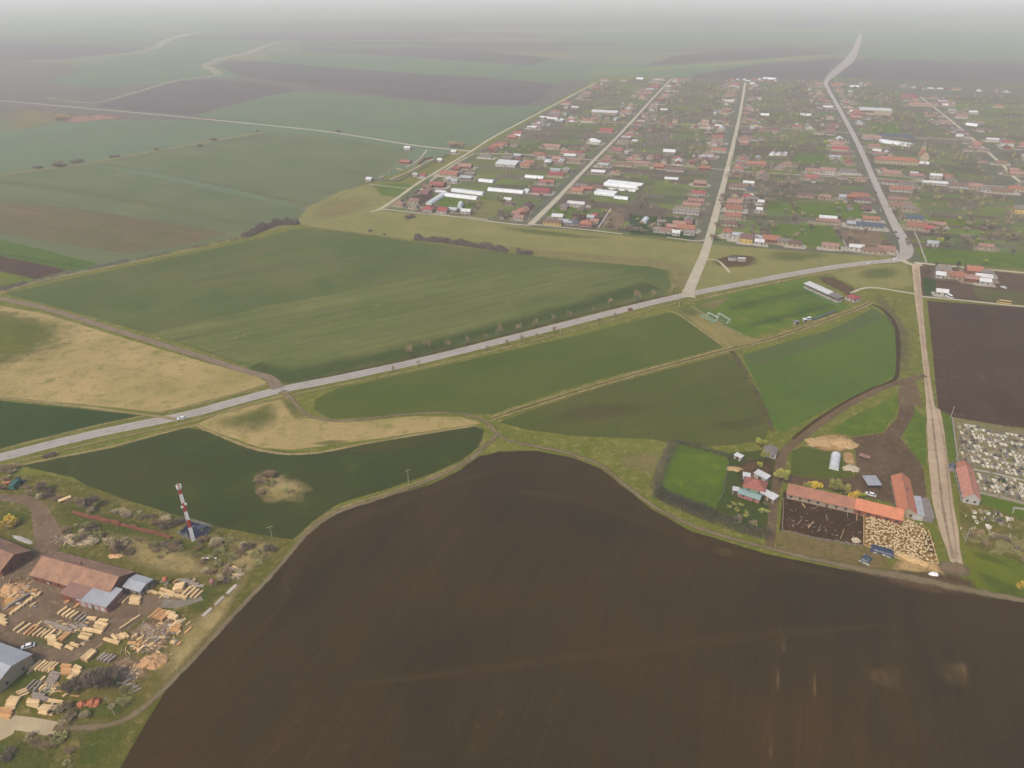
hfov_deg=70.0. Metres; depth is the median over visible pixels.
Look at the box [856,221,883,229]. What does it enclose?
house
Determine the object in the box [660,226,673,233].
house
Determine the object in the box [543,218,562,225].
house
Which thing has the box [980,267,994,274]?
house
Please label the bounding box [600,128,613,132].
house
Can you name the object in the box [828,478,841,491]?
leafy tree
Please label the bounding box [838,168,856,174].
house
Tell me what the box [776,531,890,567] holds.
trampled soil
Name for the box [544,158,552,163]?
house
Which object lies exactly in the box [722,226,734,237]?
house
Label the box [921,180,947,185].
house
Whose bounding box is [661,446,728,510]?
orchard grass
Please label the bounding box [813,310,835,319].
seat row
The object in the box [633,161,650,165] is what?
house
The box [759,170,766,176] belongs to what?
house
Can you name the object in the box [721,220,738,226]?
house
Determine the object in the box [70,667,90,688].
bare tree
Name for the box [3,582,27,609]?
wood chips
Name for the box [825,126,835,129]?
house
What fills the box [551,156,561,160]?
house
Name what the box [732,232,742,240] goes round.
house
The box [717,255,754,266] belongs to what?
worn ground
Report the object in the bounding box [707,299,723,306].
dry grass
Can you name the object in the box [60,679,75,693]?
bare tree
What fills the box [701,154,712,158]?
house
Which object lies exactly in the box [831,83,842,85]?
house
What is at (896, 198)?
house
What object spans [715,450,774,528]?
farm garden
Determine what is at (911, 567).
straw spread
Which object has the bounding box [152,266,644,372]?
field strip
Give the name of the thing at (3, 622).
timber stack
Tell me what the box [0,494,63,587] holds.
farm lane
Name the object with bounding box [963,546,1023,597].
grass bank
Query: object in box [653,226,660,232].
house
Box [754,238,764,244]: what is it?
house
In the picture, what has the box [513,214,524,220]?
house
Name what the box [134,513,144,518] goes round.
bush
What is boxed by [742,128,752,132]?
house
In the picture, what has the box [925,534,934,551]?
pen mud
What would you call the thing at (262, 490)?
bush
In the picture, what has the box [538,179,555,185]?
house
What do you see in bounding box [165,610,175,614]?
timber stack
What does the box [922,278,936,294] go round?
garden plot
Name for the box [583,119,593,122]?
house
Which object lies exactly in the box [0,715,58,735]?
concrete lane
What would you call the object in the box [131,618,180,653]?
debris ground
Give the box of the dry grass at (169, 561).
[114,536,211,574]
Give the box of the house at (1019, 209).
[1011,204,1023,213]
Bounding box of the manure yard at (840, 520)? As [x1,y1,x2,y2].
[779,491,863,546]
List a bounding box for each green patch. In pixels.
[0,319,47,353]
[0,748,22,767]
[17,669,32,684]
[55,661,75,669]
[74,515,127,531]
[88,737,106,759]
[101,701,116,710]
[232,409,269,426]
[785,254,804,257]
[872,270,885,275]
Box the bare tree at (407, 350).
[404,345,412,358]
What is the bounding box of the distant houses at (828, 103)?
[575,78,1008,123]
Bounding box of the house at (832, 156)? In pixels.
[829,154,840,159]
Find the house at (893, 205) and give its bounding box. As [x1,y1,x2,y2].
[888,201,913,208]
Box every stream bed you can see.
[0,32,204,62]
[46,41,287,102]
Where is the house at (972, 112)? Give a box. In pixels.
[968,110,977,113]
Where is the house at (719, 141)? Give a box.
[711,139,722,143]
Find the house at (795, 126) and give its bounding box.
[792,124,802,128]
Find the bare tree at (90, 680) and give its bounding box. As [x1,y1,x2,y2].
[80,666,105,689]
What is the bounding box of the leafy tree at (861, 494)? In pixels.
[859,490,866,498]
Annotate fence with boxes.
[177,518,210,540]
[373,153,450,181]
[782,499,862,545]
[863,519,938,563]
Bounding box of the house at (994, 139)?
[985,137,998,141]
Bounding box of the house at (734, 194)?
[730,191,738,197]
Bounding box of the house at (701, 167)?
[698,165,710,170]
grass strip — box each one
[373,183,416,197]
[941,411,956,461]
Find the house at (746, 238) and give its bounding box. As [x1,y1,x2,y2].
[740,233,753,243]
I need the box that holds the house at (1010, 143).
[999,139,1014,146]
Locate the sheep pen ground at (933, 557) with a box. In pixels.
[863,516,937,563]
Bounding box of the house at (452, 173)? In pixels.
[439,170,458,176]
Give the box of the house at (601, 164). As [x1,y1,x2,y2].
[597,162,608,166]
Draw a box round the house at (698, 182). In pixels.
[693,179,706,185]
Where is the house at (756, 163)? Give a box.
[746,161,766,166]
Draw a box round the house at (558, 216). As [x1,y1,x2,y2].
[551,212,563,219]
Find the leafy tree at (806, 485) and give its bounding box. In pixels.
[803,482,811,487]
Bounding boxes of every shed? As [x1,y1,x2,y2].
[0,538,31,576]
[60,582,91,602]
[76,587,123,612]
[122,574,153,595]
[365,177,372,181]
[398,159,411,163]
[404,146,411,149]
[412,172,418,176]
[420,173,426,177]
[422,184,432,188]
[435,190,445,193]
[448,207,457,212]
[450,178,458,183]
[459,175,472,180]
[460,208,471,214]
[464,171,475,176]
[499,214,505,219]
[503,197,511,201]
[504,201,514,205]
[511,211,520,215]
[550,168,560,171]
[555,162,564,165]
[560,219,571,225]
[568,220,579,225]
[587,214,594,219]
[593,185,602,188]
[610,171,620,174]
[672,229,680,235]
[683,229,695,235]
[732,486,739,494]
[734,452,743,460]
[738,488,761,503]
[742,193,751,198]
[743,180,754,185]
[743,472,750,479]
[746,187,753,192]
[746,196,758,201]
[754,469,770,481]
[756,207,762,212]
[758,199,763,204]
[760,489,773,499]
[766,492,778,503]
[796,192,814,198]
[815,217,840,224]
[818,193,830,199]
[819,215,836,218]
[821,242,839,249]
[837,176,848,179]
[838,194,846,198]
[846,204,853,209]
[846,220,855,226]
[848,243,864,250]
[862,475,881,489]
[901,205,915,211]
[912,496,924,520]
[921,498,934,522]
[924,224,933,230]
[926,240,938,246]
[929,221,945,227]
[935,288,948,295]
[942,270,954,276]
[961,141,971,143]
[962,148,972,151]
[964,273,980,282]
[974,273,993,278]
[977,160,987,162]
[977,243,994,249]
[978,278,991,284]
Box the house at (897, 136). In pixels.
[878,134,913,138]
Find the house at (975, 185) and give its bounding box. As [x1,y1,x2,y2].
[969,182,982,188]
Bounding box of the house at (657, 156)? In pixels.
[654,154,661,158]
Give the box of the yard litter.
[781,498,861,542]
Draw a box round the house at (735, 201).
[727,198,742,204]
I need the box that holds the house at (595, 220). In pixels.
[590,217,599,224]
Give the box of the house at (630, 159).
[626,157,635,161]
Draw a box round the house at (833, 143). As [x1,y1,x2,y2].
[830,141,843,145]
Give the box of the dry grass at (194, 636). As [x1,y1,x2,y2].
[163,585,240,678]
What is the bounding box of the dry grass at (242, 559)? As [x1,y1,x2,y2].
[230,542,270,573]
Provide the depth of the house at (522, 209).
743.71 m
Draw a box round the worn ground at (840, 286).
[821,277,853,294]
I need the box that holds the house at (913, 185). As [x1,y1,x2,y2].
[898,182,916,187]
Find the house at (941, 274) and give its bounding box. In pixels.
[934,270,946,278]
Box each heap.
[0,583,27,597]
[13,535,31,544]
[76,700,86,708]
[85,697,100,707]
[108,553,122,558]
[135,652,167,669]
[726,466,742,471]
[805,436,834,446]
[832,438,859,449]
[842,464,859,471]
[851,537,860,542]
[895,550,928,566]
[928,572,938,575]
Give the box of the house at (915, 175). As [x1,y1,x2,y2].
[908,173,923,177]
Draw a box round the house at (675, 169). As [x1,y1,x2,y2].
[666,166,684,171]
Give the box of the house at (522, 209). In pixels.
[516,207,528,214]
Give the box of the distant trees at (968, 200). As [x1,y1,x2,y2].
[467,78,1023,220]
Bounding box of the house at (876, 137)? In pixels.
[862,135,881,139]
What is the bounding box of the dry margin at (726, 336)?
[680,307,759,346]
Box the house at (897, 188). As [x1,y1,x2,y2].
[889,185,912,192]
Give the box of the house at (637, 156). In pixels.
[631,153,640,158]
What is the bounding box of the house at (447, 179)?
[442,176,451,181]
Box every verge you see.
[503,432,765,544]
[873,290,923,378]
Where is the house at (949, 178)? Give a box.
[944,175,955,181]
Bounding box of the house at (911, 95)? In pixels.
[900,94,916,97]
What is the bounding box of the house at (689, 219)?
[683,215,693,223]
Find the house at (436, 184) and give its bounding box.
[429,181,446,187]
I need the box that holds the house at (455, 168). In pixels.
[451,166,460,170]
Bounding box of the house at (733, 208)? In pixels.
[725,203,742,211]
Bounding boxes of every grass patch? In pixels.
[791,447,853,478]
[828,396,898,435]
[904,408,926,466]
[980,494,1023,517]
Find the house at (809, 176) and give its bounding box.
[804,174,818,179]
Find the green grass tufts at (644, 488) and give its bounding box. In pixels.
[6,440,1023,766]
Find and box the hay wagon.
[859,453,869,459]
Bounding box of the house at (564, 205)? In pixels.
[560,203,569,209]
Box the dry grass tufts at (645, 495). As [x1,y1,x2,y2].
[3,439,1023,767]
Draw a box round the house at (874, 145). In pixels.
[868,144,880,147]
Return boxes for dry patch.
[258,475,304,500]
[628,456,652,465]
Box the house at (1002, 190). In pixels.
[990,187,1013,193]
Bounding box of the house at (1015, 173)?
[1008,171,1023,175]
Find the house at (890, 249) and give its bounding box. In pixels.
[876,245,895,253]
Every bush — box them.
[0,463,18,472]
[0,513,19,528]
[0,745,14,761]
[6,468,16,473]
[23,731,34,741]
[26,491,37,495]
[26,736,43,745]
[35,493,49,498]
[38,740,54,749]
[40,488,53,498]
[41,451,57,458]
[46,704,61,715]
[48,495,60,501]
[48,740,55,748]
[49,730,67,745]
[51,160,67,166]
[54,114,71,119]
[54,703,63,713]
[57,712,76,725]
[58,699,72,712]
[61,525,71,533]
[62,707,76,720]
[62,758,70,765]
[63,746,75,753]
[68,158,83,162]
[70,535,82,541]
[74,498,82,504]
[74,533,86,542]
[78,522,90,528]
[78,709,90,718]
[84,523,96,531]
[89,537,99,545]
[93,531,103,538]
[102,536,114,543]
[109,543,118,553]
[113,539,123,548]
[115,694,132,705]
[119,685,131,691]
[120,510,132,518]
[121,545,133,555]
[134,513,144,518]
[148,541,157,546]
[151,547,159,552]
[153,519,163,523]
[158,519,173,529]
[159,514,170,521]
[159,540,168,547]
[166,539,179,547]
[166,544,176,551]
[173,516,185,524]
[195,535,208,542]
[200,567,209,575]
[204,569,214,573]
[208,554,214,559]
[209,537,219,546]
[212,559,221,567]
[213,547,225,553]
[214,536,224,544]
[216,575,223,580]
[222,567,230,575]
[222,576,230,583]
[223,536,234,542]
[227,552,239,559]
[234,547,244,554]
[235,567,242,572]
[240,542,253,548]
[249,550,259,558]
[253,473,267,483]
[254,559,263,564]
[256,487,265,494]
[260,469,275,476]
[263,544,276,552]
[264,479,274,486]
[281,487,292,492]
[447,141,466,147]
[807,481,823,488]
[848,490,859,497]
[967,529,976,537]
[976,533,985,539]
[982,539,992,547]
[994,533,1005,539]
[1013,545,1023,551]
[1014,550,1023,554]
[1016,581,1023,588]
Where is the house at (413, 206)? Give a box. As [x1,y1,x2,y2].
[408,203,419,208]
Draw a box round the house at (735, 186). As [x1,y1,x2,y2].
[729,183,747,189]
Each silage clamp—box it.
[858,554,872,565]
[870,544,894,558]
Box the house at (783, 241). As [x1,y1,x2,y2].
[777,237,792,244]
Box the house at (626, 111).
[620,109,632,113]
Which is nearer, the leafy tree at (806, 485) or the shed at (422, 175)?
the leafy tree at (806, 485)
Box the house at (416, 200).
[408,197,420,203]
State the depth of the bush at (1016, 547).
306.76 m
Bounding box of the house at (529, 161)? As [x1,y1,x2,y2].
[525,160,535,163]
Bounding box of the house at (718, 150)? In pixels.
[711,147,726,152]
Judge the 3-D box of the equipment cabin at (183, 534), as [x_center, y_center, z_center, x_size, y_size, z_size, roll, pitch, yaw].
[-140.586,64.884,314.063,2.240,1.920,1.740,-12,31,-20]
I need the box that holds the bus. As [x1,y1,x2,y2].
[997,299,1011,304]
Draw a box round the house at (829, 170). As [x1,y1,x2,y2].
[820,167,836,174]
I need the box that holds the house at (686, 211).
[673,208,699,214]
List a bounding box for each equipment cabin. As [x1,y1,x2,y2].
[181,532,187,537]
[196,524,205,532]
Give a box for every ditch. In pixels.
[299,295,667,382]
[729,350,774,431]
[792,380,893,439]
[871,304,900,380]
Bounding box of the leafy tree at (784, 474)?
[773,470,788,482]
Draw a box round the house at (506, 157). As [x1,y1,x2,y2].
[502,155,513,159]
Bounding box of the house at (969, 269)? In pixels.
[964,265,983,273]
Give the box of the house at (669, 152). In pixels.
[663,148,675,155]
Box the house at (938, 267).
[935,264,951,270]
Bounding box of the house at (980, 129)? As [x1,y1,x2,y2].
[976,128,984,131]
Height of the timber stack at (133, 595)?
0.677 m
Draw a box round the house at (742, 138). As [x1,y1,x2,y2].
[738,137,749,140]
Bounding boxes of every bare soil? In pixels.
[738,461,772,482]
[862,572,973,594]
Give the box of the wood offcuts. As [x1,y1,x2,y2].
[3,534,238,694]
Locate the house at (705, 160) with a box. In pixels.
[701,157,708,163]
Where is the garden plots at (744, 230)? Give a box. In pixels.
[460,82,1023,244]
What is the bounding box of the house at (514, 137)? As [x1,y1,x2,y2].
[507,134,517,139]
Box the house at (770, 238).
[762,234,780,242]
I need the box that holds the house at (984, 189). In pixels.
[979,186,990,191]
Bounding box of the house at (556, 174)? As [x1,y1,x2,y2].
[547,171,564,177]
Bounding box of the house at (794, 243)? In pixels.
[788,239,801,246]
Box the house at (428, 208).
[422,205,434,212]
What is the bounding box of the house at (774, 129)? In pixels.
[768,128,778,131]
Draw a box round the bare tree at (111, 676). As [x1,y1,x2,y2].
[95,668,118,688]
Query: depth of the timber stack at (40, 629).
267.67 m
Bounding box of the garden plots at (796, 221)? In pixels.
[420,81,1023,253]
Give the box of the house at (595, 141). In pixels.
[590,140,600,143]
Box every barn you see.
[30,552,134,592]
[786,483,859,512]
[854,498,904,524]
[890,472,917,518]
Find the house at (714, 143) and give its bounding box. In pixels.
[711,140,718,145]
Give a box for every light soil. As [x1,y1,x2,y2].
[159,599,285,749]
[282,466,528,583]
[369,625,882,683]
[522,492,801,568]
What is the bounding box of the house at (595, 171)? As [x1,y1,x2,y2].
[591,169,605,174]
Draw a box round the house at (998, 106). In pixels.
[993,104,1002,107]
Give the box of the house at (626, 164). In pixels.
[615,161,632,166]
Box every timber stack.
[0,619,8,625]
[0,707,13,710]
[0,710,13,714]
[0,713,12,718]
[2,599,22,610]
[5,702,16,706]
[6,595,25,606]
[6,698,19,703]
[9,695,20,699]
[12,621,25,630]
[17,623,31,632]
[18,689,27,695]
[23,624,35,634]
[25,679,35,688]
[26,700,39,703]
[26,702,39,708]
[27,625,39,635]
[28,680,39,690]
[31,659,41,668]
[31,692,46,696]
[32,627,42,636]
[32,681,42,691]
[32,695,49,701]
[34,659,45,670]
[36,628,46,637]
[38,661,48,670]
[38,706,55,710]
[38,710,53,715]
[40,629,51,637]
[41,661,52,671]
[41,704,57,706]
[43,620,59,623]
[44,629,55,639]
[44,661,56,671]
[45,679,55,684]
[47,638,57,641]
[47,662,59,672]
[47,677,57,680]
[47,700,63,702]
[48,673,59,678]
[53,624,67,627]
[53,642,63,648]
[57,606,67,614]
[57,627,73,631]
[60,632,71,641]
[60,663,72,667]
[60,667,71,670]
[60,670,71,674]
[61,608,71,616]
[65,610,75,617]
[65,645,74,650]
[69,611,78,619]
[70,642,79,647]
[72,668,81,673]
[73,664,82,670]
[74,613,82,620]
[78,614,86,621]
[78,634,89,640]
[80,632,93,635]
[80,648,94,660]
[82,627,93,632]
[84,650,97,662]
[86,616,96,620]
[93,624,105,630]
[93,628,103,633]
[94,621,108,626]
[97,618,108,621]
[97,652,105,660]
[100,653,108,661]
[103,653,112,662]
[107,655,116,663]
[110,639,120,644]
[119,621,130,629]
[128,600,140,604]
[129,594,141,597]
[129,596,140,600]
[130,614,140,622]
[156,609,165,619]
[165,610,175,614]
[167,613,179,620]
[169,627,180,631]
[172,585,183,592]
[174,581,185,588]
[178,578,190,581]
[178,594,187,599]
[181,586,191,594]
[182,580,195,583]
[185,587,195,596]
[187,582,198,585]
[190,588,199,597]
[192,584,204,587]
[194,590,203,598]
[202,608,212,616]
[214,596,224,605]
[226,584,237,593]
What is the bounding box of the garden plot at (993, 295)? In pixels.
[972,287,1023,302]
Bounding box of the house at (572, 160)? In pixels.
[567,158,581,163]
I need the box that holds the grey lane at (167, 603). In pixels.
[161,592,202,607]
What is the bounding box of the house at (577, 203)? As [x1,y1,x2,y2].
[567,200,584,206]
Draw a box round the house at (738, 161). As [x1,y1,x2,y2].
[735,159,746,164]
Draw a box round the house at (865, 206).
[860,205,871,211]
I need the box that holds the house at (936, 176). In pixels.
[928,172,942,179]
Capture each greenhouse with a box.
[426,191,447,204]
[444,192,478,199]
[451,188,485,195]
[457,201,463,208]
[478,178,494,182]
[487,187,524,193]
[524,174,544,178]
[540,116,558,119]
[594,189,617,196]
[603,179,643,189]
[608,187,634,191]
[614,195,628,199]
[642,216,648,223]
[664,177,678,179]
[829,451,840,470]
[879,139,913,146]
[966,123,978,126]
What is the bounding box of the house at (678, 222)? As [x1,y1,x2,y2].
[672,219,685,223]
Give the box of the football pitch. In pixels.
[693,278,849,336]
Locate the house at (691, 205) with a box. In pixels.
[682,202,700,208]
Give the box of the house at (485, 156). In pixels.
[480,153,492,158]
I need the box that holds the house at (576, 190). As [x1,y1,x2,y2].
[571,187,584,193]
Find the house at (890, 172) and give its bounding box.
[882,170,901,175]
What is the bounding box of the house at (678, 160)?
[675,158,681,163]
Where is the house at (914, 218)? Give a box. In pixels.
[903,213,923,221]
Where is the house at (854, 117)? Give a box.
[850,115,861,118]
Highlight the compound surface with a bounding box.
[179,521,209,542]
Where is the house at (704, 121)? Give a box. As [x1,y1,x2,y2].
[701,120,708,123]
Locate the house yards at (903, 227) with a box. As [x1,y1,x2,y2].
[391,80,1023,284]
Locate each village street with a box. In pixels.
[370,83,595,211]
[527,79,671,224]
[680,83,745,297]
[920,97,1020,182]
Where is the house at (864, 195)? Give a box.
[851,192,869,197]
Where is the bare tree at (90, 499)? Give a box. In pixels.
[82,495,99,508]
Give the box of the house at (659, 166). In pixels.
[654,163,664,168]
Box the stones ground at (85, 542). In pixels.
[61,534,94,545]
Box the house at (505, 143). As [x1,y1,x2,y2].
[497,141,508,145]
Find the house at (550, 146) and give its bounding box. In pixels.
[542,143,561,148]
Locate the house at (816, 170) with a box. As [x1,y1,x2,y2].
[805,167,823,173]
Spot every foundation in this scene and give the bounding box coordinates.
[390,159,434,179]
[417,157,432,164]
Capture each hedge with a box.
[0,279,27,289]
[3,235,244,290]
[241,217,299,237]
[414,233,508,252]
[515,247,532,254]
[649,440,677,489]
[652,483,718,523]
[673,438,731,459]
[713,513,772,539]
[732,353,772,426]
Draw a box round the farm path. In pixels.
[39,23,164,31]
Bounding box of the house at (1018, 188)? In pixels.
[1006,184,1023,191]
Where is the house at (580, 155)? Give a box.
[574,153,585,157]
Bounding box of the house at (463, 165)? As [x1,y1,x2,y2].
[458,162,472,168]
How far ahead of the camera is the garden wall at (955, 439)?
379.50 m
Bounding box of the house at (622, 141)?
[618,140,628,143]
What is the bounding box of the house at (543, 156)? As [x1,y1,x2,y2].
[537,152,547,159]
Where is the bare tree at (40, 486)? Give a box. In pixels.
[36,481,46,492]
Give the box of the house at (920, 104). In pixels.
[908,102,932,106]
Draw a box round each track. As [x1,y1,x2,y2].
[52,434,498,730]
[279,390,1023,602]
[490,301,873,419]
[765,374,926,546]
[883,305,906,354]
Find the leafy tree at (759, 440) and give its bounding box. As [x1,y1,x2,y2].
[756,437,767,446]
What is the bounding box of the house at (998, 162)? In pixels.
[993,160,1007,164]
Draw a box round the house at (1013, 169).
[1007,168,1020,171]
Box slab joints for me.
[939,421,953,486]
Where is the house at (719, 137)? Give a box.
[710,135,723,139]
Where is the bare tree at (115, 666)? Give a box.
[104,662,120,680]
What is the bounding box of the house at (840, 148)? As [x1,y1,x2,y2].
[831,145,848,150]
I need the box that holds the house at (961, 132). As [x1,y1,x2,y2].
[955,131,966,134]
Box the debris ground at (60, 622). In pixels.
[44,619,74,633]
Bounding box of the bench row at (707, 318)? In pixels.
[701,315,715,322]
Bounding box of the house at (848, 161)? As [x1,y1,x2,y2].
[845,158,852,164]
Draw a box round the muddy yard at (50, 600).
[0,573,181,663]
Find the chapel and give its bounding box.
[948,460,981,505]
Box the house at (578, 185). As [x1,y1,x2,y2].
[574,183,588,187]
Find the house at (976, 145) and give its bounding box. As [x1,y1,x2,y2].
[972,143,981,147]
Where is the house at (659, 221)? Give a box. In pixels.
[657,219,665,224]
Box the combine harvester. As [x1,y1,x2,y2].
[8,477,26,489]
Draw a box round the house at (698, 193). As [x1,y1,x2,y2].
[691,190,705,195]
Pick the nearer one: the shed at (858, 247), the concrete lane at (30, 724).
the concrete lane at (30, 724)
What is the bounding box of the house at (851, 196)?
[846,193,857,199]
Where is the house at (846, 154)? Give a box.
[832,151,851,156]
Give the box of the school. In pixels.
[874,156,919,165]
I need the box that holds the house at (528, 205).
[521,201,532,209]
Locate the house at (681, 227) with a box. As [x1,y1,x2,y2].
[677,223,695,230]
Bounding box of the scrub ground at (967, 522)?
[957,497,1023,564]
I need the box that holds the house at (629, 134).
[625,132,634,135]
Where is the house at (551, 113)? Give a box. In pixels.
[547,111,557,114]
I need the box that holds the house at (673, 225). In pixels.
[666,223,677,229]
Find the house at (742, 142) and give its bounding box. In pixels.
[739,140,748,144]
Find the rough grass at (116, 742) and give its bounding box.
[0,475,291,767]
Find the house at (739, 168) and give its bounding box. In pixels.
[733,165,743,170]
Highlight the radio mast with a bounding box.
[176,482,194,541]
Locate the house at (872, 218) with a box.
[862,215,880,221]
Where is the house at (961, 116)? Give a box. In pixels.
[955,114,967,118]
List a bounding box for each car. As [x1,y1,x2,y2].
[21,642,34,649]
[866,492,875,496]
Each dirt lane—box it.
[381,208,529,225]
[430,153,475,180]
[476,153,865,177]
[531,224,621,233]
[538,116,847,132]
[667,237,706,240]
[705,259,729,271]
[850,287,913,293]
[854,133,974,139]
[873,178,1005,186]
[898,259,922,265]
[914,262,1023,272]
[922,296,1023,306]
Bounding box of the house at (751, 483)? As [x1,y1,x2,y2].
[742,475,767,493]
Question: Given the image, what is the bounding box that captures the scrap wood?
[0,534,240,692]
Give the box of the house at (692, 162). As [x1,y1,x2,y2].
[689,159,695,164]
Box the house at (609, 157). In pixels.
[604,155,612,159]
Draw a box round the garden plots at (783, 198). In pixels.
[493,84,1023,250]
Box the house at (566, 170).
[562,167,569,172]
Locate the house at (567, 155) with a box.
[564,153,575,157]
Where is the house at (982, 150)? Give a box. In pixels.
[975,148,989,151]
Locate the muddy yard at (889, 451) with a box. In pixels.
[784,405,925,503]
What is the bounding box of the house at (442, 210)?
[436,206,448,213]
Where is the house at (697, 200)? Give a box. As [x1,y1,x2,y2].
[688,197,704,203]
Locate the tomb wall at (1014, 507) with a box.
[1012,506,1023,512]
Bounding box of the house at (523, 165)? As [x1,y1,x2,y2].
[520,163,530,167]
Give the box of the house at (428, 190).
[420,186,432,193]
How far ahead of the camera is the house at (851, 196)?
793.82 m
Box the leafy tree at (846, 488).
[838,483,851,494]
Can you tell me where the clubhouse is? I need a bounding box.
[845,292,860,302]
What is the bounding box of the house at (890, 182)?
[883,179,908,184]
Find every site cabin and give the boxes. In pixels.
[728,256,736,260]
[737,257,745,261]
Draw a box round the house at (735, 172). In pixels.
[732,170,739,175]
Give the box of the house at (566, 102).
[562,101,571,104]
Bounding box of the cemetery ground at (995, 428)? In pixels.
[951,417,1023,504]
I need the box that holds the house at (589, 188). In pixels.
[580,185,593,191]
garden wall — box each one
[463,216,487,219]
[914,232,926,261]
[951,417,958,461]
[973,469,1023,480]
[979,491,1023,503]
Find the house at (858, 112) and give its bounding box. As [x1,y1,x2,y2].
[853,111,864,114]
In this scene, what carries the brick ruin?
on the rough grass at (116, 742)
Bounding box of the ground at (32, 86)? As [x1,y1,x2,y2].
[0,0,1023,290]
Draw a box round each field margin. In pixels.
[0,132,259,174]
[0,224,296,292]
[0,396,176,419]
[0,424,475,470]
[277,157,406,207]
[292,441,486,541]
[297,227,652,265]
[669,311,726,347]
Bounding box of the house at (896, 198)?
[887,195,908,202]
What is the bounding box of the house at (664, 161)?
[660,158,667,163]
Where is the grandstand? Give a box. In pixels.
[803,281,843,302]
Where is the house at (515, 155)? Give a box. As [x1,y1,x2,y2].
[513,153,521,157]
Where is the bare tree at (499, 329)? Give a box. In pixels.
[495,324,502,336]
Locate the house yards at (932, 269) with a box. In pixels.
[363,80,1023,281]
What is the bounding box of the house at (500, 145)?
[492,143,504,147]
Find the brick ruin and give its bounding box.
[71,510,172,538]
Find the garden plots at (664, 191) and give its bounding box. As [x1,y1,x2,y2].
[389,80,1023,253]
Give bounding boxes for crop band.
[250,284,656,380]
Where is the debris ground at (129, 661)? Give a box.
[113,654,146,682]
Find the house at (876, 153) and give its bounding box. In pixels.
[872,151,884,155]
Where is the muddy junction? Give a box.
[897,378,922,409]
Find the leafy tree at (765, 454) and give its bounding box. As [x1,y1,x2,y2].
[760,451,769,458]
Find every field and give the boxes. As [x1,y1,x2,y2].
[0,23,155,34]
[0,32,35,34]
[0,36,153,61]
[0,39,247,42]
[0,119,273,173]
[0,163,302,288]
[0,201,226,253]
[0,240,97,270]
[0,256,65,278]
[0,271,33,286]
[0,401,140,448]
[6,229,670,382]
[24,427,483,539]
[47,40,269,87]
[87,133,406,208]
[97,79,294,114]
[107,44,435,48]
[120,451,1023,767]
[153,37,442,40]
[198,91,529,146]
[218,61,553,106]
[265,52,585,83]
[297,42,629,45]
[297,48,552,65]
[314,313,721,417]
[366,11,672,13]
[367,9,615,10]
[389,14,650,15]
[409,192,434,204]
[432,192,490,211]
[471,200,504,217]
[499,144,540,152]
[500,354,767,446]
[524,26,815,29]
[538,30,844,54]
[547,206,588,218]
[561,19,814,21]
[572,213,603,226]
[580,21,842,23]
[601,209,625,229]
[630,215,694,238]
[647,48,838,65]
[692,58,844,78]
[743,309,895,433]
[744,310,884,366]
[765,201,863,218]
[769,223,840,248]
[775,24,920,26]
[783,29,1023,32]
[792,153,830,163]
[837,58,1023,83]
[841,230,881,245]
[861,46,1023,62]
[868,123,899,132]
[914,247,1023,267]
[920,265,1023,303]
[927,301,1023,427]
[929,219,979,225]
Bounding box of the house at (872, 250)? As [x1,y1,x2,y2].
[861,246,883,254]
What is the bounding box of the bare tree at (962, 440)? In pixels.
[959,438,967,443]
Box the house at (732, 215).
[724,211,741,219]
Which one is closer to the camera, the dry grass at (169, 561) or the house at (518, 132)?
the dry grass at (169, 561)
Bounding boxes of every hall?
[0,642,33,692]
[495,159,518,167]
[591,109,617,114]
[858,107,891,115]
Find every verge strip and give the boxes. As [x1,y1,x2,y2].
[0,303,676,465]
[0,383,268,450]
[691,266,868,301]
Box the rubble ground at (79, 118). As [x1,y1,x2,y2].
[64,114,122,122]
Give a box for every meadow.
[0,306,265,411]
[13,111,72,126]
[198,395,478,449]
[325,203,359,215]
[495,246,684,287]
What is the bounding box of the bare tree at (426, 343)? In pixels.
[422,339,429,352]
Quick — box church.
[917,141,928,160]
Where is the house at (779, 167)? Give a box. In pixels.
[775,165,786,169]
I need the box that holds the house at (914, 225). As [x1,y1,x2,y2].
[905,221,927,229]
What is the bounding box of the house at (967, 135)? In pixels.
[964,134,971,137]
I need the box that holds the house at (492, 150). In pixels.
[489,147,498,152]
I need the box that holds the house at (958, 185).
[949,182,968,188]
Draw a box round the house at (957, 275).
[950,270,967,279]
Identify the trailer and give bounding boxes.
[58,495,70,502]
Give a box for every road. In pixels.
[0,100,467,150]
[0,260,885,460]
[0,297,284,389]
[824,79,912,262]
[825,34,861,78]
[912,264,962,564]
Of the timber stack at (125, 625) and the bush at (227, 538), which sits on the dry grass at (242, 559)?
the bush at (227, 538)
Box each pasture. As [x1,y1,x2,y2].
[0,77,1023,767]
[297,184,893,290]
[787,263,912,289]
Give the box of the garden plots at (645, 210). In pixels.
[404,81,1023,246]
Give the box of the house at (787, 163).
[781,161,792,166]
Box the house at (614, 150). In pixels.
[611,148,622,152]
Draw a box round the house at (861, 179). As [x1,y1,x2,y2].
[854,177,865,181]
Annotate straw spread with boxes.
[809,434,848,451]
[843,452,854,464]
[893,560,943,572]
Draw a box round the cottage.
[764,445,776,458]
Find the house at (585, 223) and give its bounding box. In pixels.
[579,219,593,226]
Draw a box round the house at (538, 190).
[531,186,551,193]
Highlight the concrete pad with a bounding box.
[0,726,14,740]
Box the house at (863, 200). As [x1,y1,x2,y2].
[854,197,871,202]
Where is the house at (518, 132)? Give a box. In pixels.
[512,130,522,135]
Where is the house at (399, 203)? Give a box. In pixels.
[394,199,405,206]
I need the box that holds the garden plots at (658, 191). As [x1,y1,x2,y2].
[403,80,1023,252]

